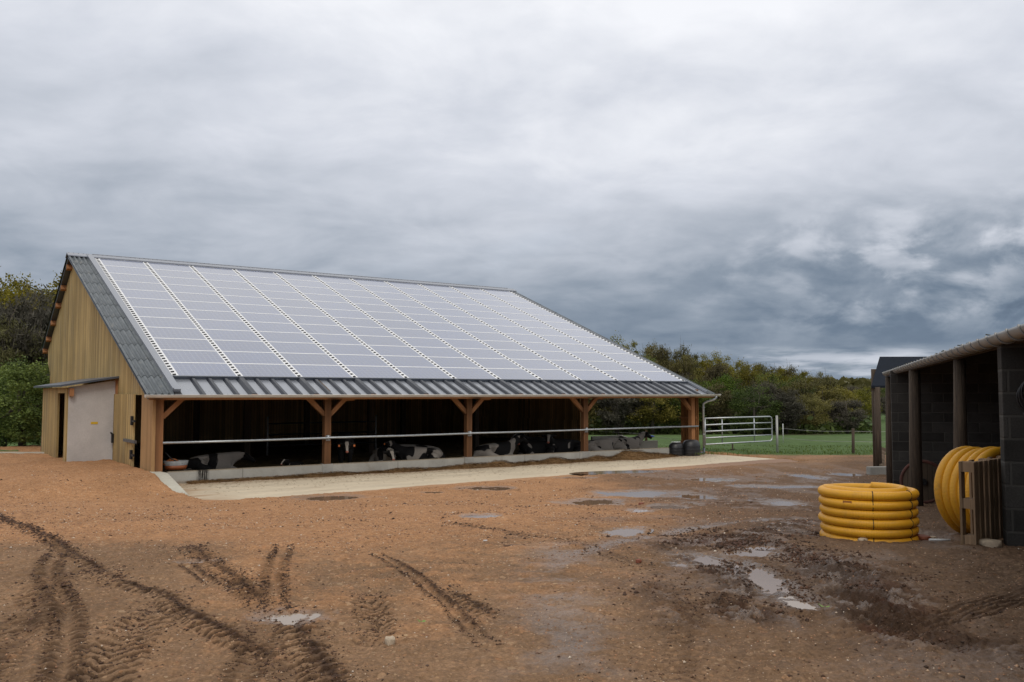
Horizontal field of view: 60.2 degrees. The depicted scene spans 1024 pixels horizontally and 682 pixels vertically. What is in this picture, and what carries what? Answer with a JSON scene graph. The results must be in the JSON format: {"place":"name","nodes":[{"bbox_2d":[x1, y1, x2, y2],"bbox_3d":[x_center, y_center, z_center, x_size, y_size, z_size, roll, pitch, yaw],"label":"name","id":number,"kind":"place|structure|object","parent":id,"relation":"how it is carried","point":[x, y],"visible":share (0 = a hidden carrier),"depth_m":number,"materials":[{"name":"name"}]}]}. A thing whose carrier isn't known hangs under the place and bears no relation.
{"place":"outdoors","nodes":[
{"label":"outdoors","id":0,"kind":"place"},
{"bbox_2d":[205,459,797,500],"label":"soil","id":1,"kind":"structure","parent":0,"point":[696,466],"depth_m":28.34,"materials":[{"name":"brown soil"}]},
{"bbox_2d":[0,411,1023,681],"bbox_3d":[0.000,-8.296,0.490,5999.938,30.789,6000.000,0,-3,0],"label":"ground","id":2,"kind":"structure","parent":0,"point":[514,581],"depth_m":6.30,"materials":[{"name":"brown gravel"}]},
{"bbox_2d":[0,276,36,309],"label":"tree","id":3,"kind":"object","parent":2,"relation":"on","point":[9,293],"visible":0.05,"depth_m":79.35,"materials":[{"name":"green plant"}]},
{"bbox_2d":[0,362,37,446],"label":"bush","id":4,"kind":"object","parent":2,"relation":"on","point":[6,441],"visible":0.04,"depth_m":46.75,"materials":[{"name":"green plant"}]},
{"bbox_2d":[0,367,39,446],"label":"bush","id":5,"kind":"object","parent":2,"relation":"on","point":[2,439],"visible":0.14,"depth_m":43.07,"materials":[{"name":"green plant"}]},
{"bbox_2d":[0,286,41,324],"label":"tree","id":6,"kind":"object","parent":2,"relation":"on","point":[21,298],"visible":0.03,"depth_m":72.19,"materials":[{"name":"green plant"}]},
{"bbox_2d":[0,294,47,401],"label":"tree","id":7,"kind":"object","parent":2,"relation":"on","point":[7,355],"visible":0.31,"depth_m":64.93,"materials":[{"name":"green plant"}]},
{"bbox_2d":[0,319,47,427],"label":"tree","id":8,"kind":"object","parent":2,"relation":"on","point":[24,346],"visible":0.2,"depth_m":65.08,"materials":[{"name":"green plant"}]},
{"bbox_2d":[0,355,50,445],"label":"bush","id":9,"kind":"object","parent":2,"relation":"on","point":[27,415],"visible":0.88,"depth_m":40.17,"materials":[{"name":"green plant"}]},
{"bbox_2d":[1,290,52,433],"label":"tree","id":10,"kind":"object","parent":2,"relation":"on","point":[38,321],"visible":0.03,"depth_m":69.19,"materials":[{"name":"green plant"}]},
{"bbox_2d":[1,273,52,305],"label":"tree","id":11,"kind":"object","parent":2,"relation":"on","point":[17,283],"visible":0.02,"depth_m":86.38,"materials":[{"name":"green plant"}]},
{"bbox_2d":[0,284,55,361],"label":"tree","id":12,"kind":"object","parent":2,"relation":"on","point":[17,312],"visible":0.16,"depth_m":69.94,"materials":[{"name":"green plant"}]},
{"bbox_2d":[5,279,54,311],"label":"tree","id":13,"kind":"object","parent":2,"relation":"on","point":[35,286],"visible":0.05,"depth_m":80.58,"materials":[{"name":"green plant"}]},
{"bbox_2d":[21,380,45,444],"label":"bush","id":14,"kind":"object","parent":2,"relation":"on","point":[36,420],"visible":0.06,"depth_m":45.20,"materials":[{"name":"green plant"}]},
{"bbox_2d":[23,327,49,375],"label":"tree","id":15,"kind":"object","parent":2,"relation":"on","point":[42,360],"visible":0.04,"depth_m":65.97,"materials":[{"name":"green plant"}]},
{"bbox_2d":[21,270,61,308],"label":"tree","id":16,"kind":"object","parent":2,"relation":"on","point":[55,285],"visible":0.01,"depth_m":80.16,"materials":[{"name":"green plant"}]},
{"bbox_2d":[163,452,188,469],"bbox_3d":[-9.336,3.311,24.524,0.690,0.512,0.476,2,-4,-35],"label":"feed tub","id":17,"kind":"object","parent":2,"relation":"on","point":[172,464],"visible":1,"depth_m":24.32,"materials":[{"name":"grey plastic"}]},
{"bbox_2d":[261,613,320,624],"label":"puddle","id":18,"kind":"object","parent":2,"relation":"on","point":[289,619],"visible":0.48,"depth_m":5.39,"materials":[{"name":"liquid"}]},
{"bbox_2d":[134,433,519,472],"bbox_3d":[-6.767,4.638,37.947,20.550,0.187,20.155,2,-4,-35],"label":"straw bedding","id":19,"kind":"object","parent":2,"relation":"on","point":[450,446],"visible":0.19,"depth_m":37.28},
{"bbox_2d":[183,452,255,470],"bbox_3d":[-8.906,3.743,27.014,2.281,0.678,1.145,3,-5,-43],"label":"cow","id":20,"kind":"object","parent":19,"relation":"on","point":[226,460],"visible":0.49,"depth_m":26.66},
{"bbox_2d":[281,459,303,465],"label":"cow","id":21,"kind":"object","parent":19,"relation":"on","point":[287,462],"visible":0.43,"depth_m":26.94},
{"bbox_2d":[337,432,354,462],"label":"cow","id":22,"kind":"object","parent":19,"relation":"on","point":[346,445],"visible":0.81,"depth_m":28.08},
{"bbox_2d":[369,447,398,461],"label":"cow","id":23,"kind":"object","parent":19,"relation":"on","point":[384,454],"visible":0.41,"depth_m":28.81},
{"bbox_2d":[379,441,445,459],"bbox_3d":[-3.280,3.792,29.654,2.184,0.890,1.205,1,-4,-20],"label":"cow","id":24,"kind":"object","parent":19,"relation":"on","point":[409,453],"visible":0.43,"depth_m":29.46},
{"bbox_2d":[398,444,441,459],"bbox_3d":[-3.502,4.000,31.370,2.281,0.678,1.145,2,-4,-27],"label":"cow","id":25,"kind":"object","parent":19,"relation":"on","point":[416,445],"visible":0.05,"depth_m":31.34},
{"bbox_2d":[473,435,528,456],"bbox_3d":[-0.367,3.894,31.775,2.521,0.935,1.265,3,-4,-40],"label":"cow","id":26,"kind":"object","parent":19,"relation":"on","point":[500,448],"visible":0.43,"depth_m":31.35},
{"bbox_2d":[510,433,545,452],"bbox_3d":[0.843,4.114,35.500,2.521,0.935,1.265,3,-5,-45],"label":"cow","id":27,"kind":"object","parent":19,"relation":"on","point":[533,438],"visible":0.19,"depth_m":35.23},
{"bbox_2d":[513,436,555,454],"bbox_3d":[0.849,4.011,33.380,2.131,0.891,1.224,2,-4,-30],"label":"cow","id":28,"kind":"object","parent":19,"relation":"on","point":[534,447],"visible":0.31,"depth_m":33.12},
{"bbox_2d":[542,434,580,452],"bbox_3d":[1.931,4.025,34.001,2.237,0.936,1.285,2,-4,-33],"label":"cow","id":29,"kind":"object","parent":19,"relation":"on","point":[566,445],"visible":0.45,"depth_m":33.70},
{"bbox_2d":[588,437,621,450],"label":"cow","id":30,"kind":"object","parent":19,"relation":"on","point":[599,444],"visible":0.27,"depth_m":34.67},
{"bbox_2d":[613,432,651,449],"bbox_3d":[4.861,4.169,36.049,2.401,0.890,1.205,3,-4,-37],"label":"cow","id":31,"kind":"object","parent":19,"relation":"on","point":[635,442],"visible":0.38,"depth_m":35.70},
{"bbox_2d":[308,496,358,500],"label":"puddle","id":32,"kind":"object","parent":2,"relation":"on","point":[325,498],"visible":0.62,"depth_m":20.23,"materials":[{"name":"liquid"}]},
{"bbox_2d":[33,252,720,495],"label":"barn","id":33,"kind":"structure","parent":2,"relation":"on","point":[152,356],"depth_m":32.87,"materials":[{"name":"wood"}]},
{"bbox_2d":[110,394,136,466],"bbox_3d":[-11.436,2.598,26.007,0.165,2.060,3.400,2,-4,-35],"label":"side door","id":34,"kind":"structure","parent":33,"relation":"in","point":[123,440],"depth_m":26.07,"materials":[{"name":"brown wood"}]},
{"bbox_2d":[266,415,376,455],"bbox_3d":[-7.070,3.510,33.139,4.380,1.400,0.080,2,-4,-35],"label":"feed barrier","id":35,"kind":"object","parent":33,"relation":"attached to","point":[268,434],"visible":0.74,"depth_m":32.79,"materials":[{"name":"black metal"}]},
{"bbox_2d":[704,416,772,444],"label":"field gate","id":36,"kind":"structure","parent":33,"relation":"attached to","point":[754,429],"depth_m":36.32,"materials":[{"name":"metal"}]},
{"bbox_2d":[384,636,394,645],"bbox_3d":[-0.660,1.629,4.792,0.054,0.047,0.074,1,-4,-18],"label":"stone","id":37,"kind":"object","parent":2,"relation":"on","point":[389,640],"visible":0.98,"depth_m":4.77,"materials":[{"name":"beige stone"}]},
{"bbox_2d":[1,408,871,442],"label":"undergrowth","id":38,"kind":"object","parent":2,"relation":"on","point":[825,428],"visible":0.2,"depth_m":104.45,"materials":[{"name":"green plant"}]},
{"bbox_2d":[179,454,769,499],"bbox_3d":[0.432,4.223,27.828,21.380,0.250,5.100,2,-4,-35],"label":"concrete apron","id":39,"kind":"object","parent":2,"relation":"on","point":[280,488],"visible":0.45,"depth_m":25.40,"materials":[{"name":"beige concrete"}]},
{"bbox_2d":[185,449,677,483],"bbox_3d":[-0.990,3.977,28.847,18.572,0.382,1.283,2,-4,-35],"label":"spilled fodder","id":40,"kind":"object","parent":39,"relation":"on","point":[632,455],"visible":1,"depth_m":29.24,"materials":[{"name":"plant"}]},
{"bbox_2d":[185,455,726,495],"bbox_3d":[0.242,4.087,27.814,19.924,0.008,3.695,2,-4,-35],"label":"scattered straw","id":41,"kind":"object","parent":39,"relation":"on","point":[420,472],"visible":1,"depth_m":26.23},
{"bbox_2d":[669,442,683,455],"bbox_3d":[6.448,4.229,34.674,0.597,0.545,0.741,-3,-5,44],"label":"plastic tub","id":42,"kind":"object","parent":39,"relation":"on","point":[677,448],"visible":0.98,"depth_m":34.42,"materials":[{"name":"black plastic"}]},
{"bbox_2d":[683,439,700,455],"bbox_3d":[7.072,4.198,34.830,0.693,0.626,0.861,-3,-5,44],"label":"plastic tub","id":43,"kind":"object","parent":39,"relation":"on","point":[691,447],"visible":0.94,"depth_m":34.52,"materials":[{"name":"black plastic"}]},
{"bbox_2d":[458,487,509,490],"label":"puddle","id":44,"kind":"object","parent":2,"relation":"on","point":[490,488],"visible":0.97,"depth_m":22.31,"materials":[{"name":"liquid"}]},
{"bbox_2d":[0,515,1021,681],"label":"track crumbs","id":45,"kind":"object","parent":2,"relation":"on","point":[100,572],"visible":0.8,"depth_m":5.75,"materials":[{"name":"brown soil"}]},
{"bbox_2d":[572,499,618,504],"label":"puddle","id":46,"kind":"object","parent":2,"relation":"on","point":[592,502],"visible":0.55,"depth_m":18.74,"materials":[{"name":"liquid"}]},
{"bbox_2d":[588,398,614,427],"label":"tree","id":47,"kind":"object","parent":2,"relation":"on","point":[592,414],"visible":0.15,"depth_m":102.25,"materials":[{"name":"green plant"}]},
{"bbox_2d":[590,398,645,434],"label":"tree","id":48,"kind":"object","parent":2,"relation":"on","point":[620,409],"visible":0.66,"depth_m":101.04,"materials":[{"name":"green plant"}]},
{"bbox_2d":[569,470,670,474],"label":"puddle","id":49,"kind":"object","parent":2,"relation":"on","point":[613,472],"visible":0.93,"depth_m":26.76,"materials":[{"name":"liquid"}]},
{"bbox_2d":[591,435,657,447],"bbox_3d":[4.750,4.595,37.595,1.481,1.060,2.794,2,-4,-30],"label":"feed bunker","id":50,"kind":"object","parent":2,"relation":"on","point":[650,444],"visible":0.23,"depth_m":36.73,"materials":[{"name":"concrete"}]},
{"bbox_2d":[604,526,653,536],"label":"puddle","id":51,"kind":"object","parent":2,"relation":"on","point":[626,532],"visible":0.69,"depth_m":10.07,"materials":[{"name":"liquid"}]},
{"bbox_2d":[620,398,680,433],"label":"tree","id":52,"kind":"object","parent":2,"relation":"on","point":[652,418],"visible":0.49,"depth_m":101.05,"materials":[{"name":"green plant"}]},
{"bbox_2d":[596,491,706,497],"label":"puddle","id":53,"kind":"object","parent":2,"relation":"on","point":[642,494],"visible":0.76,"depth_m":21.02,"materials":[{"name":"liquid"}]},
{"bbox_2d":[640,345,670,367],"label":"tree","id":54,"kind":"object","parent":2,"relation":"on","point":[647,352],"visible":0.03,"depth_m":134.30,"materials":[{"name":"green plant"}]},
{"bbox_2d":[646,340,675,368],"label":"tree","id":55,"kind":"object","parent":2,"relation":"on","point":[663,357],"visible":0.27,"depth_m":148.53,"materials":[{"name":"green plant"}]},
{"bbox_2d":[649,505,684,508],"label":"puddle","id":56,"kind":"object","parent":2,"relation":"on","point":[667,507],"visible":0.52,"depth_m":16.38,"materials":[{"name":"liquid"}]},
{"bbox_2d":[666,343,699,383],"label":"tree","id":57,"kind":"object","parent":2,"relation":"on","point":[687,367],"visible":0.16,"depth_m":120.74,"materials":[{"name":"green plant"}]},
{"bbox_2d":[650,378,718,433],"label":"tree","id":58,"kind":"object","parent":2,"relation":"on","point":[678,404],"visible":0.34,"depth_m":101.57,"materials":[{"name":"green plant"}]},
{"bbox_2d":[669,352,704,382],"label":"tree","id":59,"kind":"object","parent":2,"relation":"on","point":[698,374],"visible":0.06,"depth_m":134.65,"materials":[{"name":"green plant"}]},
{"bbox_2d":[671,337,704,378],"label":"tree","id":60,"kind":"object","parent":2,"relation":"on","point":[683,352],"visible":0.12,"depth_m":150.73,"materials":[{"name":"green plant"}]},
{"bbox_2d":[684,555,727,565],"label":"puddle","id":61,"kind":"object","parent":2,"relation":"on","point":[706,560],"visible":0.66,"depth_m":7.40,"materials":[{"name":"liquid"}]},
{"bbox_2d":[693,355,727,380],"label":"tree","id":62,"kind":"object","parent":2,"relation":"on","point":[706,367],"visible":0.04,"depth_m":136.81,"materials":[{"name":"green plant"}]},
{"bbox_2d":[698,352,723,371],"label":"tree","id":63,"kind":"object","parent":2,"relation":"on","point":[707,360],"visible":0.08,"depth_m":164.00,"materials":[{"name":"green plant"}]},
{"bbox_2d":[691,478,736,482],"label":"puddle","id":64,"kind":"object","parent":2,"relation":"on","point":[715,480],"visible":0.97,"depth_m":24.60,"materials":[{"name":"liquid"}]},
{"bbox_2d":[699,381,736,433],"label":"tree","id":65,"kind":"object","parent":2,"relation":"on","point":[721,405],"visible":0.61,"depth_m":103.71,"materials":[{"name":"green plant"}]},
{"bbox_2d":[698,359,742,412],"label":"tree","id":66,"kind":"object","parent":2,"relation":"on","point":[714,372],"visible":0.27,"depth_m":121.36,"materials":[{"name":"green plant"}]},
{"bbox_2d":[701,371,744,432],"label":"tree","id":67,"kind":"object","parent":2,"relation":"on","point":[724,380],"visible":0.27,"depth_m":110.23,"materials":[{"name":"green plant"}]},
{"bbox_2d":[711,354,738,380],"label":"tree","id":68,"kind":"object","parent":2,"relation":"on","point":[732,373],"visible":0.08,"depth_m":150.37,"materials":[{"name":"green plant"}]},
{"bbox_2d":[723,354,749,411],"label":"tree","id":69,"kind":"object","parent":2,"relation":"on","point":[737,366],"visible":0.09,"depth_m":167.12,"materials":[{"name":"green plant"}]},
{"bbox_2d":[732,357,767,415],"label":"tree","id":70,"kind":"object","parent":2,"relation":"on","point":[745,375],"visible":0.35,"depth_m":135.19,"materials":[{"name":"green plant"}]},
{"bbox_2d":[726,550,779,556],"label":"puddle","id":71,"kind":"object","parent":2,"relation":"on","point":[757,553],"visible":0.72,"depth_m":7.83,"materials":[{"name":"liquid"}]},
{"bbox_2d":[739,361,770,397],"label":"tree","id":72,"kind":"object","parent":2,"relation":"on","point":[764,368],"visible":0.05,"depth_m":153.14,"materials":[{"name":"green plant"}]},
{"bbox_2d":[726,384,785,434],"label":"tree","id":73,"kind":"object","parent":2,"relation":"on","point":[755,408],"visible":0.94,"depth_m":101.88,"materials":[{"name":"green plant"}]},
{"bbox_2d":[742,545,780,549],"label":"puddle","id":74,"kind":"object","parent":2,"relation":"on","point":[759,547],"visible":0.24,"depth_m":8.29,"materials":[{"name":"liquid"}]},
{"bbox_2d":[734,562,789,593],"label":"puddle","id":75,"kind":"object","parent":2,"relation":"on","point":[764,580],"visible":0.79,"depth_m":6.51,"materials":[{"name":"liquid"}]},
{"bbox_2d":[739,371,786,410],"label":"tree","id":76,"kind":"object","parent":2,"relation":"on","point":[770,377],"visible":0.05,"depth_m":120.19,"materials":[{"name":"green plant"}]},
{"bbox_2d":[742,378,785,432],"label":"tree","id":77,"kind":"object","parent":2,"relation":"on","point":[771,390],"visible":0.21,"depth_m":110.32,"materials":[{"name":"green plant"}]},
{"bbox_2d":[659,444,885,454],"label":"grass tufts","id":78,"kind":"object","parent":2,"relation":"on","point":[781,452],"visible":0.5,"depth_m":38.03,"materials":[{"name":"green plant"}]},
{"bbox_2d":[748,498,803,505],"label":"puddle","id":79,"kind":"object","parent":2,"relation":"on","point":[782,503],"visible":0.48,"depth_m":17.95,"materials":[{"name":"liquid"}]},
{"bbox_2d":[759,368,794,389],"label":"tree","id":80,"kind":"object","parent":2,"relation":"on","point":[779,372],"visible":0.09,"depth_m":140.20,"materials":[{"name":"green plant"}]},
{"bbox_2d":[776,415,778,452],"bbox_3d":[11.280,4.222,37.566,0.100,2.100,0.100,0,-3,0],"label":"gate post","id":81,"kind":"object","parent":2,"relation":"on","point":[777,448],"visible":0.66,"depth_m":37.54,"materials":[{"name":"metal"}]},
{"bbox_2d":[548,526,1009,653],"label":"mud crumbs","id":82,"kind":"object","parent":2,"relation":"on","point":[737,546],"visible":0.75,"depth_m":7.09,"materials":[{"name":"brown soil"}]},
{"bbox_2d":[766,363,791,383],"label":"tree","id":83,"kind":"object","parent":2,"relation":"on","point":[775,370],"visible":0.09,"depth_m":156.52,"materials":[{"name":"green plant"}]},
{"bbox_2d":[762,388,809,433],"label":"tree","id":84,"kind":"object","parent":2,"relation":"on","point":[789,413],"visible":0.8,"depth_m":101.39,"materials":[{"name":"green plant"}]},
{"bbox_2d":[778,374,814,393],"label":"tree","id":85,"kind":"object","parent":2,"relation":"on","point":[793,380],"visible":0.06,"depth_m":124.69,"materials":[{"name":"green plant"}]},
{"bbox_2d":[778,596,817,610],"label":"puddle","id":86,"kind":"object","parent":2,"relation":"on","point":[799,604],"visible":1,"depth_m":5.73,"materials":[{"name":"liquid"}]},
{"bbox_2d":[782,369,813,391],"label":"tree","id":87,"kind":"object","parent":2,"relation":"on","point":[803,373],"visible":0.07,"depth_m":145.19,"materials":[{"name":"green plant"}]},
{"bbox_2d":[775,372,826,416],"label":"tree","id":88,"kind":"object","parent":2,"relation":"on","point":[805,387],"visible":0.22,"depth_m":111.96,"materials":[{"name":"green plant"}]},
{"bbox_2d":[599,525,1022,679],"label":"crumbs","id":89,"kind":"object","parent":2,"relation":"on","point":[925,666],"visible":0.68,"depth_m":6.08,"materials":[{"name":"brown soil"}]},
{"bbox_2d":[793,393,835,426],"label":"tree","id":90,"kind":"object","parent":2,"relation":"on","point":[816,420],"visible":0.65,"depth_m":104.68,"materials":[{"name":"green plant"}]},
{"bbox_2d":[810,373,847,403],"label":"tree","id":91,"kind":"object","parent":2,"relation":"on","point":[830,382],"visible":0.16,"depth_m":127.31,"materials":[{"name":"green plant"}]},
{"bbox_2d":[812,384,855,424],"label":"tree","id":92,"kind":"object","parent":2,"relation":"on","point":[829,394],"visible":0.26,"depth_m":113.50,"materials":[{"name":"green plant"}]},
{"bbox_2d":[783,428,885,453],"bbox_3d":[13.663,4.262,35.354,6.058,1.562,1.264,-2,-4,35],"label":"wire fence","id":93,"kind":"object","parent":2,"relation":"on","point":[853,441],"visible":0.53,"depth_m":34.79,"materials":[{"name":"metal"}]},
{"bbox_2d":[829,385,861,415],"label":"tree","id":94,"kind":"object","parent":2,"relation":"on","point":[849,393],"visible":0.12,"depth_m":132.39,"materials":[{"name":"green plant"}]},
{"bbox_2d":[825,396,869,433],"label":"tree","id":95,"kind":"object","parent":2,"relation":"on","point":[845,418],"visible":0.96,"depth_m":105.40,"materials":[{"name":"green plant"}]},
{"bbox_2d":[823,376,884,394],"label":"distant wood","id":96,"kind":"object","parent":2,"relation":"on","point":[844,382],"visible":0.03,"depth_m":371.81,"materials":[{"name":"green plant"}]},
{"bbox_2d":[852,386,881,423],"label":"tree","id":97,"kind":"object","parent":2,"relation":"on","point":[867,399],"visible":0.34,"depth_m":188.12,"materials":[{"name":"green plant"}]},
{"bbox_2d":[818,482,919,542],"bbox_3d":[3.761,1.814,9.331,0.996,0.585,1.012,0,-3,0],"label":"duct coil","id":98,"kind":"object","parent":2,"relation":"on","point":[879,511],"visible":0.94,"depth_m":8.94,"materials":[{"name":"yellow plastic"}]},
{"bbox_2d":[866,466,885,474],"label":"concrete block","id":99,"kind":"structure","parent":2,"relation":"on","point":[874,470],"depth_m":26.00,"materials":[{"name":"grey concrete"}]},
{"bbox_2d":[867,396,884,416],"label":"tree","id":100,"kind":"object","parent":2,"relation":"on","point":[882,401],"visible":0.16,"depth_m":207.66,"materials":[{"name":"green plant"}]},
{"bbox_2d":[871,357,925,465],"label":"shed","id":101,"kind":"structure","parent":2,"relation":"on","point":[884,364],"depth_m":27.47,"materials":[{"name":"wood"}]},
{"bbox_2d":[900,460,937,503],"bbox_3d":[8.590,2.932,18.472,0.910,0.910,0.360,-1,-4,19],"label":"cable drum","id":102,"kind":"object","parent":2,"relation":"on","point":[929,469],"visible":0.34,"depth_m":18.32,"materials":[{"name":"brown wood"}]},
{"bbox_2d":[882,324,1023,545],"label":"block shed","id":103,"kind":"structure","parent":2,"relation":"on","point":[939,406],"depth_m":17.21,"materials":[{"name":"concrete"}]},
{"bbox_2d":[1016,381,1023,415],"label":"hanging hose","id":104,"kind":"object","parent":103,"relation":"hanging from","point":[1020,388],"visible":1,"depth_m":8.48,"materials":[{"name":"black plastic"}]},
{"bbox_2d":[934,446,1000,533],"bbox_3d":[5.298,1.684,9.852,1.023,1.019,0.570,1,-6,-20],"label":"duct coil","id":105,"kind":"object","parent":2,"relation":"on","point":[946,488],"visible":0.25,"depth_m":9.79,"materials":[{"name":"yellow plastic"}]},
{"bbox_2d":[958,456,1002,544],"bbox_3d":[4.798,1.587,8.887,1.190,0.800,0.144,3,-5,-44],"label":"pallet","id":106,"kind":"object","parent":2,"relation":"on","point":[983,502],"visible":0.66,"depth_m":8.60,"materials":[{"name":"brown wood"}]},
{"bbox_2d":[979,539,1001,547],"bbox_3d":[4.560,1.935,8.421,0.192,0.084,0.128,-2,-4,29],"label":"stone","id":107,"kind":"object","parent":2,"relation":"on","point":[992,543],"visible":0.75,"depth_m":8.37,"materials":[{"name":"beige stone"}]},
{"bbox_2d":[0,0,1023,379],"label":"sky","id":108,"kind":"structure","parent":0,"point":[834,188],"materials":[{"name":"grey"}]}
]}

